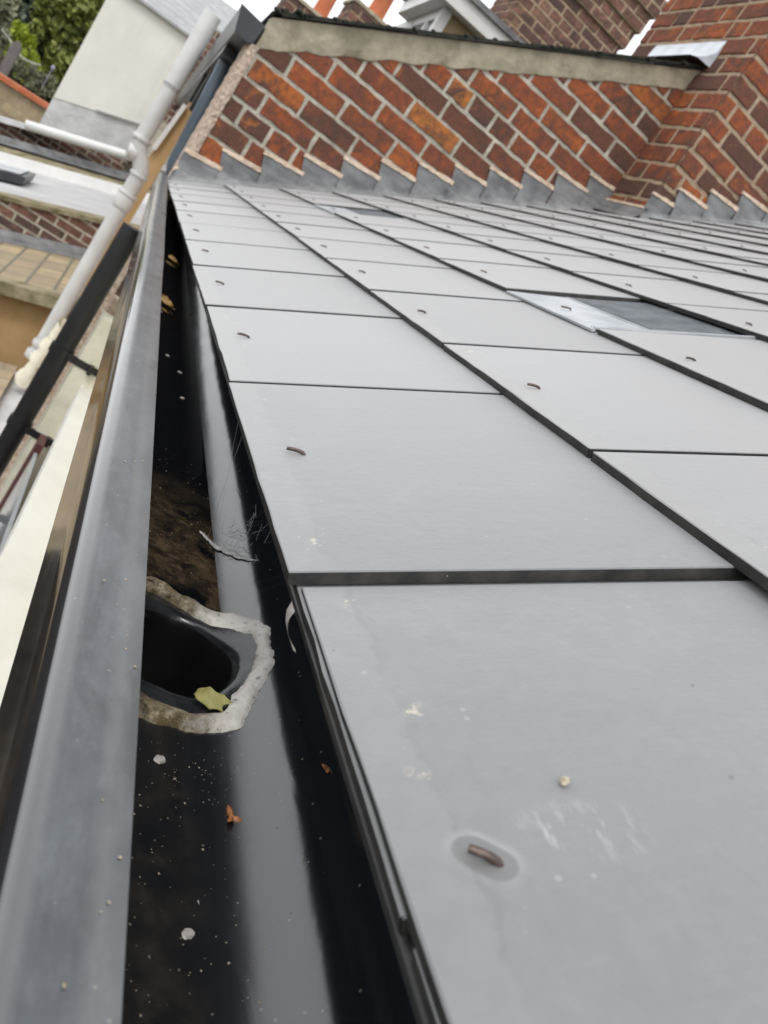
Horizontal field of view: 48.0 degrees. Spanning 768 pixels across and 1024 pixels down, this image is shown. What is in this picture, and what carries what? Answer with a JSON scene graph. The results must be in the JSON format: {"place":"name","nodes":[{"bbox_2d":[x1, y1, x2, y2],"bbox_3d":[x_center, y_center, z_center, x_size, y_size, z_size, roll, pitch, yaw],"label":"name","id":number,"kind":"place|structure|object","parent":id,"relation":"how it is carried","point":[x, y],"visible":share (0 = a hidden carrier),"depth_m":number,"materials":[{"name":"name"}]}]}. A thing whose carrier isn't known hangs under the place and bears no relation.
{"place":"outdoors","nodes":[
{"label":"outdoors","id":0,"kind":"place"},
{"bbox_2d":[0,41,21,76],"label":"fence post","id":1,"kind":"object","parent":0,"point":[10,56],"visible":0.86,"depth_m":13.63,"materials":[{"name":"grey wood"}]},
{"bbox_2d":[1,29,40,65],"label":"rope","id":2,"kind":"object","parent":1,"relation":"attached to","point":[19,54],"visible":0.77,"depth_m":13.90,"materials":[{"name":"grey fabric"}]},
{"bbox_2d":[337,0,393,25],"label":"chimney stack","id":3,"kind":"object","parent":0,"point":[375,11],"visible":0.06,"depth_m":9.11,"materials":[{"name":"brick"}]},
{"bbox_2d":[224,0,668,54],"label":"sky","id":4,"kind":"structure","parent":0,"point":[260,9],"materials":[{"name":"white"}]},
{"label":"ground","id":5,"kind":"structure","parent":0,"visible":0},
{"bbox_2d":[0,362,17,396],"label":"stone terrace","id":6,"kind":"structure","parent":5,"relation":"on","point":[7,371],"depth_m":4.93,"materials":[{"name":"beige stone"}]},
{"bbox_2d":[0,0,23,55],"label":"tree","id":7,"kind":"object","parent":5,"relation":"on","point":[9,9],"visible":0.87,"depth_m":19.86,"materials":[{"name":"green plant"}]},
{"bbox_2d":[2,19,43,95],"bbox_3d":[-8.261,-7.230,17.482,1.124,5.470,0.905,30,13,-24],"label":"conifer","id":8,"kind":"object","parent":5,"relation":"on","point":[19,29],"visible":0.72,"depth_m":16.90,"materials":[{"name":"green plant"}]},
{"bbox_2d":[0,73,48,122],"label":"stone wall","id":9,"kind":"structure","parent":5,"relation":"on","point":[18,102],"depth_m":12.17,"materials":[{"name":"stone"}]},
{"bbox_2d":[0,318,65,433],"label":"mortar ledge","id":10,"kind":"object","parent":5,"relation":"on","point":[16,388],"visible":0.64,"depth_m":4.82,"materials":[{"name":"beige paint"}]},
{"bbox_2d":[13,57,57,100],"bbox_3d":[-7.211,-5.582,15.123,0.844,4.972,0.945,25,15,-40],"label":"shrub","id":11,"kind":"object","parent":5,"relation":"on","point":[34,78],"visible":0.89,"depth_m":14.55,"materials":[{"name":"green plant"}]},
{"bbox_2d":[0,0,74,90],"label":"tree","id":12,"kind":"object","parent":5,"relation":"on","point":[23,16],"visible":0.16,"depth_m":21.64,"materials":[{"name":"green plant"}]},
{"bbox_2d":[0,241,85,371],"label":"stone lean to","id":13,"kind":"object","parent":5,"relation":"on","point":[33,283],"visible":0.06,"depth_m":5.19,"materials":[{"name":"stone"}]},
{"bbox_2d":[11,28,83,103],"bbox_3d":[-10.944,-13.422,27.319,5.162,8.389,3.756,33,12,-11],"label":"tree","id":14,"kind":"object","parent":5,"relation":"on","point":[48,100],"depth_m":26.30,"materials":[{"name":"green plant"}]},
{"bbox_2d":[28,0,105,87],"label":"tree","id":15,"kind":"object","parent":5,"relation":"on","point":[58,25],"visible":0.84,"depth_m":20.64,"materials":[{"name":"green plant"}]},
{"bbox_2d":[0,191,139,258],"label":"party wall","id":16,"kind":"structure","parent":5,"relation":"on","point":[44,226],"depth_m":6.56,"materials":[{"name":"brick"}]},
{"bbox_2d":[0,116,166,192],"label":"party wall","id":17,"kind":"structure","parent":5,"relation":"on","point":[40,143],"depth_m":10.26,"materials":[{"name":"paint"}]},
{"bbox_2d":[39,0,236,153],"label":"white house","id":18,"kind":"structure","parent":5,"relation":"on","point":[122,63],"depth_m":11.04,"materials":[{"name":"white paint"}]},
{"bbox_2d":[85,102,191,285],"bbox_3d":[-2.700,-0.416,5.892,0.123,5.470,0.120,30,13,-24],"label":"tan pilaster","id":19,"kind":"object","parent":5,"relation":"on","point":[165,143],"visible":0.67,"depth_m":5.41,"materials":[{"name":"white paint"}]},
{"bbox_2d":[122,30,220,179],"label":"brick house","id":20,"kind":"structure","parent":5,"relation":"on","point":[172,112],"depth_m":10.47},
{"bbox_2d":[274,0,336,16],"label":"chimney stack","id":21,"kind":"object","parent":20,"relation":"on","point":[321,8],"visible":0.02,"depth_m":10.15,"materials":[{"name":"brick"}]},
{"bbox_2d":[0,0,767,486],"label":"brick house","id":22,"kind":"structure","parent":5,"relation":"on","point":[666,118],"depth_m":3.39,"materials":[{"name":"red brick"}]},
{"bbox_2d":[0,152,149,224],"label":"felt lean to","id":23,"kind":"object","parent":22,"relation":"attached to","point":[27,178],"visible":0.71,"depth_m":8.39,"materials":[{"name":"white paint"}]},
{"bbox_2d":[24,8,220,358],"bbox_3d":[-1.458,-1.744,4.752,0.189,2.108,0.115,30,13,-24],"label":"soil pipe","id":24,"kind":"object","parent":22,"relation":"attached to","point":[125,199],"visible":0.81,"depth_m":4.69,"materials":[{"name":"white plastic"}]},
{"bbox_2d":[166,58,230,175],"bbox_3d":[-0.778,-1.690,3.732,0.167,0.695,0.076,30,13,-24],"label":"downpipe","id":25,"kind":"object","parent":22,"relation":"attached to","point":[217,77],"visible":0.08,"depth_m":3.69,"materials":[{"name":"grey plastic"}]},
{"bbox_2d":[175,3,264,111],"bbox_3d":[-1.611,-3.398,7.218,0.242,0.342,9.349,30,13,-24],"label":"box gutter","id":26,"kind":"object","parent":22,"relation":"attached to","point":[245,25],"visible":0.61,"depth_m":3.51,"materials":[{"name":"grey plastic"}]},
{"bbox_2d":[396,0,524,42],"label":"dormer","id":27,"kind":"object","parent":22,"relation":"attached to","point":[480,18],"visible":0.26,"depth_m":5.50,"materials":[{"name":"white paint"}]},
{"bbox_2d":[396,6,452,31],"bbox_3d":[0.072,-3.136,6.046,0.065,0.690,1.162,29,13,-25],"label":"window frame","id":28,"kind":"structure","parent":27,"relation":"in","point":[439,18],"depth_m":5.59,"materials":[{"name":"white paint"}]},
{"bbox_2d":[168,180,767,1023],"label":"slate roof","id":29,"kind":"structure","parent":22,"relation":"attached to","point":[508,468],"depth_m":0.38,"materials":[{"name":"grey stone"}]},
{"bbox_2d":[0,172,416,1023],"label":"roof gutter","id":30,"kind":"object","parent":29,"relation":"attached to","point":[90,716],"visible":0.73,"depth_m":0.34,"materials":[{"name":"black plastic"}]},
{"bbox_2d":[153,755,165,763],"bbox_3d":[-0.101,0.112,0.390,0.006,0.001,0.006,30,13,-24],"label":"flake","id":31,"kind":"object","parent":30,"relation":"on","point":[159,759],"visible":1,"depth_m":0.39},
{"bbox_2d":[146,196,219,611],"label":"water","id":32,"kind":"structure","parent":30,"relation":"in","point":[179,541],"depth_m":0.73,"materials":[{"name":"black liquid"}]},
{"bbox_2d":[161,294,175,309],"bbox_3d":[-0.326,-0.316,1.294,0.038,0.011,0.017,35,12,2],"label":"leaf","id":33,"kind":"object","parent":32,"relation":"on","point":[165,300],"visible":0.77,"depth_m":1.30,"materials":[{"name":"brown plant"}]},
{"bbox_2d":[168,255,179,264],"bbox_3d":[-0.424,-0.510,1.745,0.034,0.009,0.014,38,12,12],"label":"leaf","id":34,"kind":"object","parent":32,"relation":"on","point":[173,259],"visible":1,"depth_m":1.75,"materials":[{"name":"brown plant"}]},
{"bbox_2d":[181,928,194,939],"bbox_3d":[-0.071,0.154,0.315,0.006,0.001,0.006,30,13,-24],"label":"flake","id":35,"kind":"object","parent":30,"relation":"on","point":[187,933],"visible":1,"depth_m":0.31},
{"bbox_2d":[193,687,232,711],"bbox_3d":[-0.084,0.098,0.442,0.030,0.006,0.012,30,13,-24],"label":"leaf","id":36,"kind":"object","parent":30,"relation":"on","point":[209,697],"visible":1,"depth_m":0.44,"materials":[{"name":"yellow plant"}]},
{"bbox_2d":[226,805,241,821],"bbox_3d":[-0.065,0.133,0.377,0.008,0.003,0.010,30,13,-24],"label":"seed husk","id":37,"kind":"object","parent":30,"relation":"on","point":[230,815],"visible":1,"depth_m":0.38,"materials":[{"name":"brown plant"}]},
{"bbox_2d":[199,425,270,562],"bbox_3d":[-0.100,-0.015,0.604,0.062,0.092,0.086,30,13,-24],"label":"cobweb","id":38,"kind":"object","parent":30,"relation":"attached to","point":[227,551],"visible":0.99,"depth_m":0.61,"materials":[{"name":"white fabric"}]},
{"bbox_2d":[55,322,447,1016],"bbox_3d":[-0.074,-0.064,0.656,0.235,0.213,1.147,30,13,-24],"label":"grit","id":39,"kind":"object","parent":30,"relation":"in","point":[175,778],"visible":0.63,"depth_m":0.33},
{"bbox_2d":[322,764,329,772],"bbox_3d":[-0.025,0.116,0.389,0.007,0.002,0.006,30,13,-24],"label":"seed husk","id":40,"kind":"object","parent":30,"relation":"on","point":[325,767],"visible":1,"depth_m":0.39,"materials":[{"name":"brown plant"}]},
{"bbox_2d":[286,602,295,652],"bbox_3d":[-0.036,0.046,0.342,0.007,0.012,0.019,30,13,-24],"label":"felt scrap","id":41,"kind":"object","parent":29,"relation":"hanging from","point":[290,611],"visible":1,"depth_m":0.34,"materials":[{"name":"grey fabric"}]},
{"bbox_2d":[558,776,569,785],"bbox_3d":[0.051,0.076,0.245,0.003,0.002,0.004,30,13,-24],"label":"flake","id":42,"kind":"object","parent":29,"relation":"on","point":[564,780],"visible":1,"depth_m":0.24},
{"bbox_2d":[490,0,666,53],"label":"chimney stack","id":43,"kind":"object","parent":22,"relation":"on","point":[612,26],"visible":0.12,"depth_m":7.17,"materials":[{"name":"red brick"}]},
{"bbox_3d":[-1.486,1.755,1.785,0.307,5.015,4.300,30,13,-24],"label":"house wall","id":44,"kind":"object","parent":5,"relation":"on","visible":0},
{"bbox_2d":[0,295,119,704],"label":"bay window","id":45,"kind":"structure","parent":44,"relation":"attached to","point":[32,487],"depth_m":1.93,"materials":[{"name":"white paint"}]},
{"bbox_2d":[0,222,138,525],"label":"downpipe","id":46,"kind":"object","parent":44,"relation":"attached to","point":[60,355],"visible":0.81,"depth_m":2.48,"materials":[{"name":"black plastic"}]}
]}

